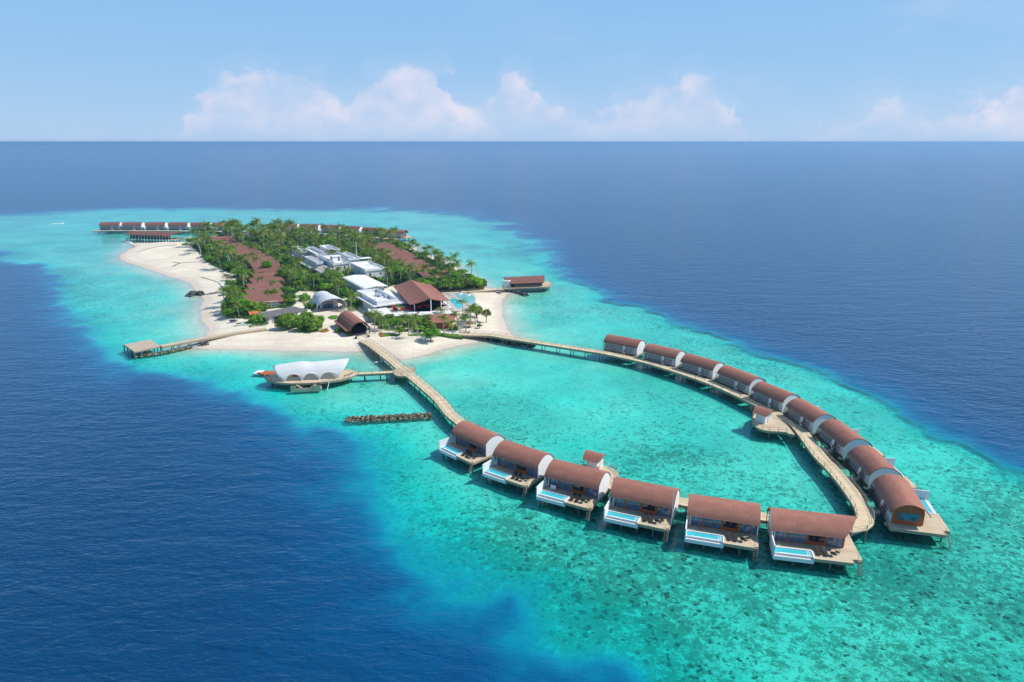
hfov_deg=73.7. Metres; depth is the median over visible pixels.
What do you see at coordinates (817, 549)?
sun lounger
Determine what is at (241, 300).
palm tree
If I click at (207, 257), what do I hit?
broadleaf tree
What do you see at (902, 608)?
lagoon
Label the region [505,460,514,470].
window
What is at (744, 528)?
window
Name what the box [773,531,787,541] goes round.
window
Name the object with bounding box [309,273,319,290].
palm tree
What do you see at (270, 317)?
building
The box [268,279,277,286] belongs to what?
palm tree
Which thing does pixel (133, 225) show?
villa
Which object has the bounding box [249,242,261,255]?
palm tree
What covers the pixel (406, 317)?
palm tree
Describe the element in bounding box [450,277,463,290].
broadleaf tree
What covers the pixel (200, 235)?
palm tree
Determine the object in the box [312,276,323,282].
broadleaf tree
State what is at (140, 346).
pier
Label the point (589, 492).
window
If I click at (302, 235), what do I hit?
palm tree
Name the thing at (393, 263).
palm tree
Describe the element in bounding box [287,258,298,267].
palm tree
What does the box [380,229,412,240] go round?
villa
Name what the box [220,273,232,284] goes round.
palm tree
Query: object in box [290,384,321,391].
landing stairs
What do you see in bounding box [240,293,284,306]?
beach house
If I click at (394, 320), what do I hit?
broadleaf tree
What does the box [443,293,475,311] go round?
pool terrace
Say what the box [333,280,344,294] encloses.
palm tree
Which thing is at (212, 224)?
palm tree
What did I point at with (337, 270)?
palm tree
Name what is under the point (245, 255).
palm tree
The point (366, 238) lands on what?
palm tree
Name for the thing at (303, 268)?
palm tree
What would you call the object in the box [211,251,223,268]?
palm tree
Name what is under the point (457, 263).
palm tree
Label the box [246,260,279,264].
beach house
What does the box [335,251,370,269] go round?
service building
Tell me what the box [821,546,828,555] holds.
sun lounger
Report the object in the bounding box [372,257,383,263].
palm tree
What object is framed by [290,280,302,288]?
broadleaf tree
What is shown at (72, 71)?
sky
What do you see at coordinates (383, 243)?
beach house
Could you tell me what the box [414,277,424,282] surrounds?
broadleaf tree
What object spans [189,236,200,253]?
palm tree
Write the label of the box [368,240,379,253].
palm tree
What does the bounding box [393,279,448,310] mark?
restaurant
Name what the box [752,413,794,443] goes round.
hut platform
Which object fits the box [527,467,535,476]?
window
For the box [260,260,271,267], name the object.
broadleaf tree
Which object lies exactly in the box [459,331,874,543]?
boardwalk
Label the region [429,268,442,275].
broadleaf tree
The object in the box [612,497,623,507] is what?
window
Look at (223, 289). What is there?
palm tree
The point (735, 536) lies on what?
sun lounger
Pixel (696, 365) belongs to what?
overwater villa
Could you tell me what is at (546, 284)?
restaurant deck
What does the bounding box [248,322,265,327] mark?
undergrowth
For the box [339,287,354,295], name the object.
bush
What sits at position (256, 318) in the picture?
broadleaf tree
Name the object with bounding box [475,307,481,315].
broadleaf tree
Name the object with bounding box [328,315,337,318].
lawn
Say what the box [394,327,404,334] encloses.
broadleaf tree
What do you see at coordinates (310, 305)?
bush
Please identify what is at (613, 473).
hut platform
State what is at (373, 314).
palm tree
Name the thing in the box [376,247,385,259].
palm tree
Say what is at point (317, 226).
villa
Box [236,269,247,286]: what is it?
palm tree
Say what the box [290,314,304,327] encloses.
broadleaf tree
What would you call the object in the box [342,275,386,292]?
hall
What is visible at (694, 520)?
window
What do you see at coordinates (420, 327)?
broadleaf tree
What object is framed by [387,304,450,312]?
terrace
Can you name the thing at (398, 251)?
beach house
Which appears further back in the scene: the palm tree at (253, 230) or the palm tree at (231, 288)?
the palm tree at (253, 230)
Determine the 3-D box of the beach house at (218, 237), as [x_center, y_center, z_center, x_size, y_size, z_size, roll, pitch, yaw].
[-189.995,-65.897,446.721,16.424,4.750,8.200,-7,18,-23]
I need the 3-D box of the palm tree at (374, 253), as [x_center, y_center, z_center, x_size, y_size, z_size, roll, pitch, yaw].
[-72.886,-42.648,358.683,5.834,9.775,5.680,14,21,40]
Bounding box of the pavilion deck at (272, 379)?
[264,366,357,388]
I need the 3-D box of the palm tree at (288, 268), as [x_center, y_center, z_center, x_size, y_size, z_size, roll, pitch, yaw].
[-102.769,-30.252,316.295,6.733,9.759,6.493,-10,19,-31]
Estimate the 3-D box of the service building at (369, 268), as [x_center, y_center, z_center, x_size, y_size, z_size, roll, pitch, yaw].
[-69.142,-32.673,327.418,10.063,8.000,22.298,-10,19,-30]
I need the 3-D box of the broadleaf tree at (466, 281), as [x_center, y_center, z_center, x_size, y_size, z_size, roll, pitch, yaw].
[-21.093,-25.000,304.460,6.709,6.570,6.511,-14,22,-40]
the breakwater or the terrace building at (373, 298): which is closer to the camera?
the breakwater
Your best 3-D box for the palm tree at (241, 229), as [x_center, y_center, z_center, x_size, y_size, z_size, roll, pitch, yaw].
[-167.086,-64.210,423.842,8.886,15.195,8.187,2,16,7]
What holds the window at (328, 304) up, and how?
in the shell pavilion at (326, 301)
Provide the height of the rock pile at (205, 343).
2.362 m
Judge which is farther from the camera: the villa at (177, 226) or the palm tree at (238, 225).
the villa at (177, 226)
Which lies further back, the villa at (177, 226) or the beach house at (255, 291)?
the villa at (177, 226)
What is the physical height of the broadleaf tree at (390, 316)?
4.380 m
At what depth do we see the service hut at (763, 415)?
158.98 m
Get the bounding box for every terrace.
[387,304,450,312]
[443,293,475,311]
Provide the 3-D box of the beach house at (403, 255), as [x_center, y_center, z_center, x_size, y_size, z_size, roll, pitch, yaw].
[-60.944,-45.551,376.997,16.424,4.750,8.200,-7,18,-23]
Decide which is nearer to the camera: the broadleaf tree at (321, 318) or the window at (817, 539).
the window at (817, 539)
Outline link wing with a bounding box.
[384,290,407,305]
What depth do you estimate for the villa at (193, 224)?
507.94 m
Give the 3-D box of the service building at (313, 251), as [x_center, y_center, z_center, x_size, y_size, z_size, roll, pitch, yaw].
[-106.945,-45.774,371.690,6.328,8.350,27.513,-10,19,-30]
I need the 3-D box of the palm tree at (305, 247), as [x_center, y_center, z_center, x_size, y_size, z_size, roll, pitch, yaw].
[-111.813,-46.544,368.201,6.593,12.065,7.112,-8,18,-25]
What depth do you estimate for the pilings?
218.71 m
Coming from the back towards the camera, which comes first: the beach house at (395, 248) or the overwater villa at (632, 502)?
the beach house at (395, 248)
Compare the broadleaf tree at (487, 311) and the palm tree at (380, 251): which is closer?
the broadleaf tree at (487, 311)
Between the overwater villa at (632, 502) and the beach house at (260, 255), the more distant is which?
the beach house at (260, 255)
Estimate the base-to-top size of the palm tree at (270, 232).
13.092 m
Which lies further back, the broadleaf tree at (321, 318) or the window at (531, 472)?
the broadleaf tree at (321, 318)
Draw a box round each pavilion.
[273,358,348,381]
[312,291,346,311]
[334,311,370,336]
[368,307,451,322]
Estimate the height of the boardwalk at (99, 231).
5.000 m
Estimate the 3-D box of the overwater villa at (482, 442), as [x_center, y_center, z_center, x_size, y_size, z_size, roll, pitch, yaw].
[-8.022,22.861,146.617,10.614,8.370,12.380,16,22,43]
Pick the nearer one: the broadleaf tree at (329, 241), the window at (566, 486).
the window at (566, 486)
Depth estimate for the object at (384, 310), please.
255.38 m
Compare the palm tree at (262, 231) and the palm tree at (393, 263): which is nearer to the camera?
the palm tree at (393, 263)
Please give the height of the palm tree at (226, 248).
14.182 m
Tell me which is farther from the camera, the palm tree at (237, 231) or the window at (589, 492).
the palm tree at (237, 231)
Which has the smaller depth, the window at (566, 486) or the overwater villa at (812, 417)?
the window at (566, 486)
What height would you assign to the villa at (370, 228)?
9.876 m
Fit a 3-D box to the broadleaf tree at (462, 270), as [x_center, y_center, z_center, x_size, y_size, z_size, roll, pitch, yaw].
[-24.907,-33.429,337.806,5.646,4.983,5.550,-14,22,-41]
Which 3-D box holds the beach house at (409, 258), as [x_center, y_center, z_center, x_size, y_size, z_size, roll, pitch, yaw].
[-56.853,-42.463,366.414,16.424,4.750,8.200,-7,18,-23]
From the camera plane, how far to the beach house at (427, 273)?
324.23 m
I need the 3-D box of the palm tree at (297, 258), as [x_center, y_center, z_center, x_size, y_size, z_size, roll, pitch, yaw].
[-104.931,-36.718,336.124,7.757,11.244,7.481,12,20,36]
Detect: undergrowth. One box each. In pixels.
[189,231,484,318]
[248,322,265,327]
[292,330,318,332]
[347,301,357,310]
[378,320,423,330]
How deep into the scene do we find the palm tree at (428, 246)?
366.82 m
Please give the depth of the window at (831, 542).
110.33 m
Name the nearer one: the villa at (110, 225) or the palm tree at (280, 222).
the palm tree at (280, 222)
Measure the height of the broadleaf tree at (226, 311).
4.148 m
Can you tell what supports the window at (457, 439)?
in the overwater villa at (482, 442)
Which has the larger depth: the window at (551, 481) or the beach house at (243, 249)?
the beach house at (243, 249)
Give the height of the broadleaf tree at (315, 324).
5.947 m
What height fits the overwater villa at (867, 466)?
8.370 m
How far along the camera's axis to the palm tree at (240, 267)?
311.48 m
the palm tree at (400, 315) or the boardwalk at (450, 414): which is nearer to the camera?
the boardwalk at (450, 414)
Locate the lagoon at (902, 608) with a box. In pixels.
[0,208,1023,681]
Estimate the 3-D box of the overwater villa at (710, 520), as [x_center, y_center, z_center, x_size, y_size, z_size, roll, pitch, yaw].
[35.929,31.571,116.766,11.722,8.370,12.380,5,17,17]
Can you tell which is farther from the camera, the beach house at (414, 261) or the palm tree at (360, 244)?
the palm tree at (360, 244)
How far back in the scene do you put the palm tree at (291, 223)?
464.52 m
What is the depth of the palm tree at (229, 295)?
267.33 m
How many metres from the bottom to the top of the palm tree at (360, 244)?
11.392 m
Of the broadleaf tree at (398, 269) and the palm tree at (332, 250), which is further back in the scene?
the palm tree at (332, 250)
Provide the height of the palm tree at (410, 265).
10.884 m
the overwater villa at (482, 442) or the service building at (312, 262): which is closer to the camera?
the overwater villa at (482, 442)
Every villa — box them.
[99,222,122,232]
[121,222,145,232]
[145,222,168,229]
[168,222,190,230]
[190,222,213,229]
[213,222,226,230]
[279,224,299,231]
[300,224,320,232]
[320,225,339,233]
[342,226,362,235]
[361,227,384,237]
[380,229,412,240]
[439,421,504,473]
[482,440,553,498]
[536,459,610,521]
[603,334,645,358]
[603,477,679,543]
[642,343,685,371]
[679,353,724,379]
[684,493,760,562]
[715,365,765,395]
[749,381,799,413]
[766,507,862,576]
[783,398,847,435]
[816,419,885,465]
[838,445,917,497]
[861,474,950,547]
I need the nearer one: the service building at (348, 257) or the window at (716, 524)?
the window at (716, 524)
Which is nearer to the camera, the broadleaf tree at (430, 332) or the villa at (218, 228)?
the broadleaf tree at (430, 332)
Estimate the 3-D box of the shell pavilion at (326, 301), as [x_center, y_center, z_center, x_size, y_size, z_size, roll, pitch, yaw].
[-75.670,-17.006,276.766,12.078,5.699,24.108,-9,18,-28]
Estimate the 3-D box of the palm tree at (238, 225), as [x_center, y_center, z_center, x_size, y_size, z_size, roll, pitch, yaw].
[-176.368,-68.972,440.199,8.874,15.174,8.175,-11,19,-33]
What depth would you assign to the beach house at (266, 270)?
332.72 m
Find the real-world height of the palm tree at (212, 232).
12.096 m
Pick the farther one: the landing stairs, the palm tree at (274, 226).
the palm tree at (274, 226)
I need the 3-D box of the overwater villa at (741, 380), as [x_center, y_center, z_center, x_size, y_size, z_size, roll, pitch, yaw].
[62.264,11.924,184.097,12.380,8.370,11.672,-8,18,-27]
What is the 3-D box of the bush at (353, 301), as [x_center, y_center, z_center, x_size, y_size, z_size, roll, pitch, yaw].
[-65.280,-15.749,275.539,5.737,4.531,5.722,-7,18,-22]
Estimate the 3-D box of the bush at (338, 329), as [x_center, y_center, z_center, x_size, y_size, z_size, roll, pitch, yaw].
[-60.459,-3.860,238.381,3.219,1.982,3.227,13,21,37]
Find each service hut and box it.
[583,450,605,469]
[753,406,773,423]
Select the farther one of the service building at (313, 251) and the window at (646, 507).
the service building at (313, 251)
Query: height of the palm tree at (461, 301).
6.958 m
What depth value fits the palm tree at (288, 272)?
307.45 m
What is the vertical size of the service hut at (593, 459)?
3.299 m
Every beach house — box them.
[210,238,233,240]
[211,236,232,238]
[235,248,253,255]
[236,250,261,260]
[238,253,267,257]
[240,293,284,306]
[242,287,282,295]
[244,282,283,289]
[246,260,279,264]
[247,256,273,264]
[247,276,286,283]
[249,263,283,269]
[250,267,280,272]
[250,272,286,278]
[365,242,390,250]
[374,245,394,249]
[377,247,401,250]
[382,250,409,258]
[387,253,414,261]
[391,256,419,259]
[396,259,425,264]
[404,263,432,268]
[407,266,436,277]
[415,270,450,279]
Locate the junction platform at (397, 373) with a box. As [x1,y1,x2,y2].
[393,363,414,383]
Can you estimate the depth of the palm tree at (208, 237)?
412.11 m
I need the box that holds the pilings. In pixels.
[136,346,192,357]
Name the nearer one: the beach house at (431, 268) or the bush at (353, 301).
the bush at (353, 301)
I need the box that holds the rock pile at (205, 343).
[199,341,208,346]
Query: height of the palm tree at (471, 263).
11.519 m
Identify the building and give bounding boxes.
[125,231,182,241]
[252,306,307,323]
[289,246,308,260]
[301,256,323,271]
[303,246,326,259]
[319,244,339,254]
[319,255,348,275]
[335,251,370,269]
[350,261,385,282]
[355,288,402,309]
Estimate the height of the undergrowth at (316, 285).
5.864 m
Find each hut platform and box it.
[570,460,618,494]
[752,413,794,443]
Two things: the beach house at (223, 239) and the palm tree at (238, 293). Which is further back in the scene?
the beach house at (223, 239)
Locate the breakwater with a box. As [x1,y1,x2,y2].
[345,412,431,425]
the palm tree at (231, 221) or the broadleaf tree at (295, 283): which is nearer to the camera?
the broadleaf tree at (295, 283)
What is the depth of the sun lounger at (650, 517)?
118.30 m
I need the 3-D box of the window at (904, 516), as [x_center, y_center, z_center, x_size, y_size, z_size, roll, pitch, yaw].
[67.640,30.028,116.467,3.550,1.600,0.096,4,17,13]
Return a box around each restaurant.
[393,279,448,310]
[503,275,544,287]
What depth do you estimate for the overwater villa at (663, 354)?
202.09 m
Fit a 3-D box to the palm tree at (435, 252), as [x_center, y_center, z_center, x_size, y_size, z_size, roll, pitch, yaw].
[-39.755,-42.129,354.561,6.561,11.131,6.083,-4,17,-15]
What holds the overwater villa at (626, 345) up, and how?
in the sea water
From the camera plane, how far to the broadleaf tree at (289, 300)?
275.67 m
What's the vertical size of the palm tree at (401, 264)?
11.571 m
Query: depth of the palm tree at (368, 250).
359.67 m
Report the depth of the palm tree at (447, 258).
336.13 m
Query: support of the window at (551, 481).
in the overwater villa at (567, 479)
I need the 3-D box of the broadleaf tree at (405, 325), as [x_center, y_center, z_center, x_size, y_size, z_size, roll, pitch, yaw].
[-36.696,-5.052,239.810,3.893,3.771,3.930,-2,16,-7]
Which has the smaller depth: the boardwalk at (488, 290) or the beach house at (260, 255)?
the boardwalk at (488, 290)
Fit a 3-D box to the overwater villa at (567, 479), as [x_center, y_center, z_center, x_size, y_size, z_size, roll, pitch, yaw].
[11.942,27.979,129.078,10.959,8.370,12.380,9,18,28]
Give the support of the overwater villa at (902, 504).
in the sea water
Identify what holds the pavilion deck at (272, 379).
in the sea water
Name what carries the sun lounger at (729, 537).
on the overwater villa at (710, 520)
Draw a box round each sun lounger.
[575,494,581,501]
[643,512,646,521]
[649,514,652,522]
[726,530,731,540]
[733,532,737,541]
[815,545,821,554]
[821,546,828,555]
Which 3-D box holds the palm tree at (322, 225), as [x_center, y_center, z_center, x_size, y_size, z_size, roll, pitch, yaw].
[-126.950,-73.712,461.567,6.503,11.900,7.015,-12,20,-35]
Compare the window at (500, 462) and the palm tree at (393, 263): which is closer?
the window at (500, 462)
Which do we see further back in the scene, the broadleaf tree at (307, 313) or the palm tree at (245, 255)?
the palm tree at (245, 255)
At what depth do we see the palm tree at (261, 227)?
429.41 m
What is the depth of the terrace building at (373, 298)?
271.15 m
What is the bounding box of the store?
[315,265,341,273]
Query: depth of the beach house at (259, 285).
298.04 m
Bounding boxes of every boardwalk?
[93,230,397,239]
[358,337,768,523]
[358,367,393,381]
[441,287,504,293]
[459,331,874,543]
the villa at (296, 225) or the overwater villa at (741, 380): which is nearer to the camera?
the overwater villa at (741, 380)
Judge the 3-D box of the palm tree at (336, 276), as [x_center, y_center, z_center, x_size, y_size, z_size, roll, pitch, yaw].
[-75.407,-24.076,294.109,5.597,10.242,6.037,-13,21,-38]
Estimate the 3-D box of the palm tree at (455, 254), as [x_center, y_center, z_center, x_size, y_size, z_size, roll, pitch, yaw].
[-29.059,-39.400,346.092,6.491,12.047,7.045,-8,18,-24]
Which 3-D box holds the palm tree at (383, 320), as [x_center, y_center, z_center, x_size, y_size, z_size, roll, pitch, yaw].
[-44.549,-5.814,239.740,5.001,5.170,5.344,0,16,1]
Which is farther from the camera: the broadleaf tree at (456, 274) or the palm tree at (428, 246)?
the palm tree at (428, 246)
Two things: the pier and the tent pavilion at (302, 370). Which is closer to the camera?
the tent pavilion at (302, 370)
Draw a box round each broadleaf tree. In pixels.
[204,255,213,259]
[220,300,237,309]
[221,308,234,316]
[223,261,234,267]
[224,280,239,284]
[239,299,261,312]
[249,314,266,323]
[259,301,268,310]
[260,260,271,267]
[264,288,278,293]
[270,251,278,256]
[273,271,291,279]
[274,314,294,328]
[284,293,297,298]
[284,298,294,304]
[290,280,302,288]
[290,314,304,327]
[294,315,312,331]
[299,310,314,318]
[304,317,322,330]
[311,315,324,321]
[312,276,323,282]
[319,283,333,290]
[325,238,333,244]
[384,314,394,320]
[389,318,399,325]
[394,267,407,272]
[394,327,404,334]
[396,269,408,276]
[402,322,412,328]
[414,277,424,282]
[414,325,424,331]
[417,319,435,329]
[420,251,429,255]
[421,279,432,283]
[422,326,440,341]
[427,276,437,281]
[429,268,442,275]
[434,279,449,289]
[439,278,456,290]
[449,271,461,277]
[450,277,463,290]
[457,268,467,273]
[459,277,470,289]
[469,277,482,288]
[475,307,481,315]
[482,309,491,322]
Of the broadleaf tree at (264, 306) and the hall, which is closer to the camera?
the broadleaf tree at (264, 306)
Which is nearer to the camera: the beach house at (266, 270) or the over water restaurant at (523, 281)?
the over water restaurant at (523, 281)
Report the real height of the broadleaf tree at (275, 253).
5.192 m
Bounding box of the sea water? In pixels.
[0,143,1023,681]
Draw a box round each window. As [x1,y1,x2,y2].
[322,301,332,307]
[454,436,460,444]
[461,439,468,448]
[470,443,476,450]
[478,446,484,455]
[497,457,503,466]
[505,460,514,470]
[516,464,525,471]
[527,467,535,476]
[549,478,557,487]
[559,481,570,491]
[572,484,583,492]
[585,487,596,497]
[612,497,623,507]
[625,500,639,510]
[641,503,654,511]
[656,506,670,517]
[689,516,702,526]
[704,518,720,528]
[722,521,737,529]
[739,524,755,534]
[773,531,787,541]
[789,533,806,543]
[808,535,824,543]
[826,537,843,547]
[896,512,920,521]
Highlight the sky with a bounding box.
[0,0,1023,142]
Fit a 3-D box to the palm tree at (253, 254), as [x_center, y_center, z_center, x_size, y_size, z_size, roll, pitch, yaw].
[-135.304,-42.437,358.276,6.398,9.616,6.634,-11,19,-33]
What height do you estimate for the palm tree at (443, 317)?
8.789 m
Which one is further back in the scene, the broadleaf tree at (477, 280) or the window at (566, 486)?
the broadleaf tree at (477, 280)
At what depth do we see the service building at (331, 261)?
338.46 m
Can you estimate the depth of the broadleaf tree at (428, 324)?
239.91 m
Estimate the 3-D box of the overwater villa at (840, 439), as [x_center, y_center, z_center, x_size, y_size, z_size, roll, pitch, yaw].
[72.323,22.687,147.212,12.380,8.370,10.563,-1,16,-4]
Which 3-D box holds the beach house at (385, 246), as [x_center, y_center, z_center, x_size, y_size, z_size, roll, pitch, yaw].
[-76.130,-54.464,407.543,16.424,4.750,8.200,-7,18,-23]
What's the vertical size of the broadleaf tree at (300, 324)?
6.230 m
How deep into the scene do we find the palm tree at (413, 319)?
228.98 m
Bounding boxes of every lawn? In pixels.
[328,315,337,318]
[380,333,398,336]
[408,333,462,339]
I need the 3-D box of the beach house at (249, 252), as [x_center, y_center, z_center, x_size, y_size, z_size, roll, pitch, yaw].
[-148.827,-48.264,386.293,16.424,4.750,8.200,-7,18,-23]
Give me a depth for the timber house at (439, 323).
243.10 m
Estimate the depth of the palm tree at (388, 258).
342.63 m
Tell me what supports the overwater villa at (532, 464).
in the sea water
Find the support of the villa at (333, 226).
in the sea water
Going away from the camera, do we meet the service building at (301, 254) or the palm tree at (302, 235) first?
the service building at (301, 254)
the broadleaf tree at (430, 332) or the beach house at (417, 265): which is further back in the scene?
the beach house at (417, 265)
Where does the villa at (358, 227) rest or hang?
in the sea water
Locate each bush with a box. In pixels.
[298,293,310,300]
[304,303,315,308]
[334,327,343,331]
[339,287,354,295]
[344,297,356,306]
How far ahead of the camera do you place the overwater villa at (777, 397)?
168.92 m
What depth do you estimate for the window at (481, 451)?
142.98 m
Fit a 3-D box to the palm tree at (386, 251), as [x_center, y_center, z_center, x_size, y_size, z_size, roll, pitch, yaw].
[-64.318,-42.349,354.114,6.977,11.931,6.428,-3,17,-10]
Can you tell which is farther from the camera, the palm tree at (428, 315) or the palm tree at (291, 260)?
the palm tree at (291, 260)
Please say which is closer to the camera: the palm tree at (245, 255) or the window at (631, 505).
the window at (631, 505)
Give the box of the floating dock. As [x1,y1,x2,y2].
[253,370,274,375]
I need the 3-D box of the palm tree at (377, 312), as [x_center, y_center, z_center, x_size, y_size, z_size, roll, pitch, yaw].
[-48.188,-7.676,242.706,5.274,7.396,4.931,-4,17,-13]
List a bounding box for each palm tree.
[187,227,201,235]
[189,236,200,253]
[196,233,206,247]
[198,221,211,240]
[203,235,211,243]
[206,222,218,234]
[207,230,218,237]
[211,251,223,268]
[218,286,229,298]
[219,245,232,261]
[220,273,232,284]
[222,226,234,237]
[223,293,235,299]
[224,218,238,236]
[225,285,237,299]
[227,244,237,259]
[229,228,240,239]
[229,300,241,315]
[230,298,247,310]
[231,289,249,310]
[232,260,245,266]
[233,222,243,240]
[233,265,246,284]
[235,225,247,242]
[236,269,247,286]
[239,253,250,263]
[247,228,256,239]
[247,251,259,260]
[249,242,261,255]
[255,228,270,247]
[257,225,267,237]
[258,238,266,247]
[264,290,275,306]
[265,229,274,240]
[266,240,276,249]
[268,224,280,233]
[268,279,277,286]
[275,220,286,226]
[281,269,295,287]
[282,266,296,282]
[285,271,299,289]
[286,220,295,227]
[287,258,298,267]
[290,246,303,255]
[291,255,305,269]
[293,265,309,283]
[297,232,306,239]
[298,244,309,261]
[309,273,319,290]
[320,223,328,233]
[324,248,335,254]
[330,267,342,280]
[330,274,341,291]
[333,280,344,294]
[342,229,352,236]
[344,291,358,310]
[355,241,365,251]
[362,234,372,241]
[365,246,374,260]
[367,250,376,262]
[367,311,382,333]
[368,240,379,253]
[369,309,382,324]
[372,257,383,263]
[376,227,387,241]
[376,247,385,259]
[380,316,390,330]
[383,248,391,265]
[383,255,393,265]
[383,266,391,283]
[389,261,397,275]
[395,260,406,281]
[395,314,405,322]
[401,312,413,333]
[405,262,416,279]
[407,270,416,279]
[407,315,421,336]
[418,263,431,272]
[421,313,433,318]
[424,244,435,259]
[430,250,439,267]
[434,306,447,313]
[435,252,445,266]
[436,314,451,334]
[443,254,456,271]
[444,320,457,333]
[450,251,459,269]
[450,310,460,324]
[451,259,462,269]
[456,298,467,313]
[458,312,471,330]
[464,303,479,325]
[465,259,476,274]
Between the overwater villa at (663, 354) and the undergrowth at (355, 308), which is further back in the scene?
the undergrowth at (355, 308)
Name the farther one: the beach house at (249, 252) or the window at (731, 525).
the beach house at (249, 252)
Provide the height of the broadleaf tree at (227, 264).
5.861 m
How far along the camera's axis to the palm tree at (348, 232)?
428.25 m
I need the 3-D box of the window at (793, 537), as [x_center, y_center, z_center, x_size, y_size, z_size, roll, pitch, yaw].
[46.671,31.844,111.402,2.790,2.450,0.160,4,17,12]
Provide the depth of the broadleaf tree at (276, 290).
281.42 m
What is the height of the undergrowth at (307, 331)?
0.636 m
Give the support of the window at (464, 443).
in the overwater villa at (482, 442)
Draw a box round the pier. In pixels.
[123,328,266,359]
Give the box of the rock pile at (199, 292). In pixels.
[185,290,204,296]
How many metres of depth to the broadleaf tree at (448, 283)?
300.57 m
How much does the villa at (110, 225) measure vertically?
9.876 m
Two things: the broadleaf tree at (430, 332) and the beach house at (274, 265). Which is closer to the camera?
the broadleaf tree at (430, 332)
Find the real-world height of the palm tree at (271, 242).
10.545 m
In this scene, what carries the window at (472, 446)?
in the overwater villa at (482, 442)
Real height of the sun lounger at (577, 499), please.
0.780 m
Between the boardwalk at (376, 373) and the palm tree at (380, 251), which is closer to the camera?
the boardwalk at (376, 373)
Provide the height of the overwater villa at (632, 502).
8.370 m
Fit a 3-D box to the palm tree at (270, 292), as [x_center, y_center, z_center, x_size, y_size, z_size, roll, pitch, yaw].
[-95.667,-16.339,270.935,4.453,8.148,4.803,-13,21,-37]
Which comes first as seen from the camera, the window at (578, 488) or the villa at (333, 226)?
the window at (578, 488)
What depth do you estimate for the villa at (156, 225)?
509.93 m
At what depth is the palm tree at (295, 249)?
360.24 m
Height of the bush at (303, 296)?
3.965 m
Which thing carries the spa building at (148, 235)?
on the lagoon at (902, 608)
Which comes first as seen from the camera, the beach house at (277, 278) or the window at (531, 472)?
the window at (531, 472)
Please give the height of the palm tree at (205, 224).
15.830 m
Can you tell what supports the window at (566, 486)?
in the overwater villa at (567, 479)
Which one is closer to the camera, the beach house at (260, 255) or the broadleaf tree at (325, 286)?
the broadleaf tree at (325, 286)
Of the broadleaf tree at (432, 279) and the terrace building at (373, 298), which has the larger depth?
the broadleaf tree at (432, 279)
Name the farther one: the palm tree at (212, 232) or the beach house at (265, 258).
the palm tree at (212, 232)
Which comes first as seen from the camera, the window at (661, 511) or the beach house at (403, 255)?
the window at (661, 511)
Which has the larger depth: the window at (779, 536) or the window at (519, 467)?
the window at (519, 467)
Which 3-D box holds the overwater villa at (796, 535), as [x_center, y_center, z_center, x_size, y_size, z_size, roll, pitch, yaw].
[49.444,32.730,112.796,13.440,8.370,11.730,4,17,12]
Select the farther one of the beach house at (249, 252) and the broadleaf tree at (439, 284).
the beach house at (249, 252)
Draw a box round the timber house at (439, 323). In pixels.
[430,314,455,327]
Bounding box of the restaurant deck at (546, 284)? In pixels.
[502,280,551,291]
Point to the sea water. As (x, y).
(162, 527)
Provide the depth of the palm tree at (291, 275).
302.24 m
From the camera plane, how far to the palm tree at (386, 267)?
312.61 m
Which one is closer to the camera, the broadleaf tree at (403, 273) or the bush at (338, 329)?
the bush at (338, 329)
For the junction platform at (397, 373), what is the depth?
194.18 m
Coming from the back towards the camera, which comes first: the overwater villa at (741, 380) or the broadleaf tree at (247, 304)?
the broadleaf tree at (247, 304)

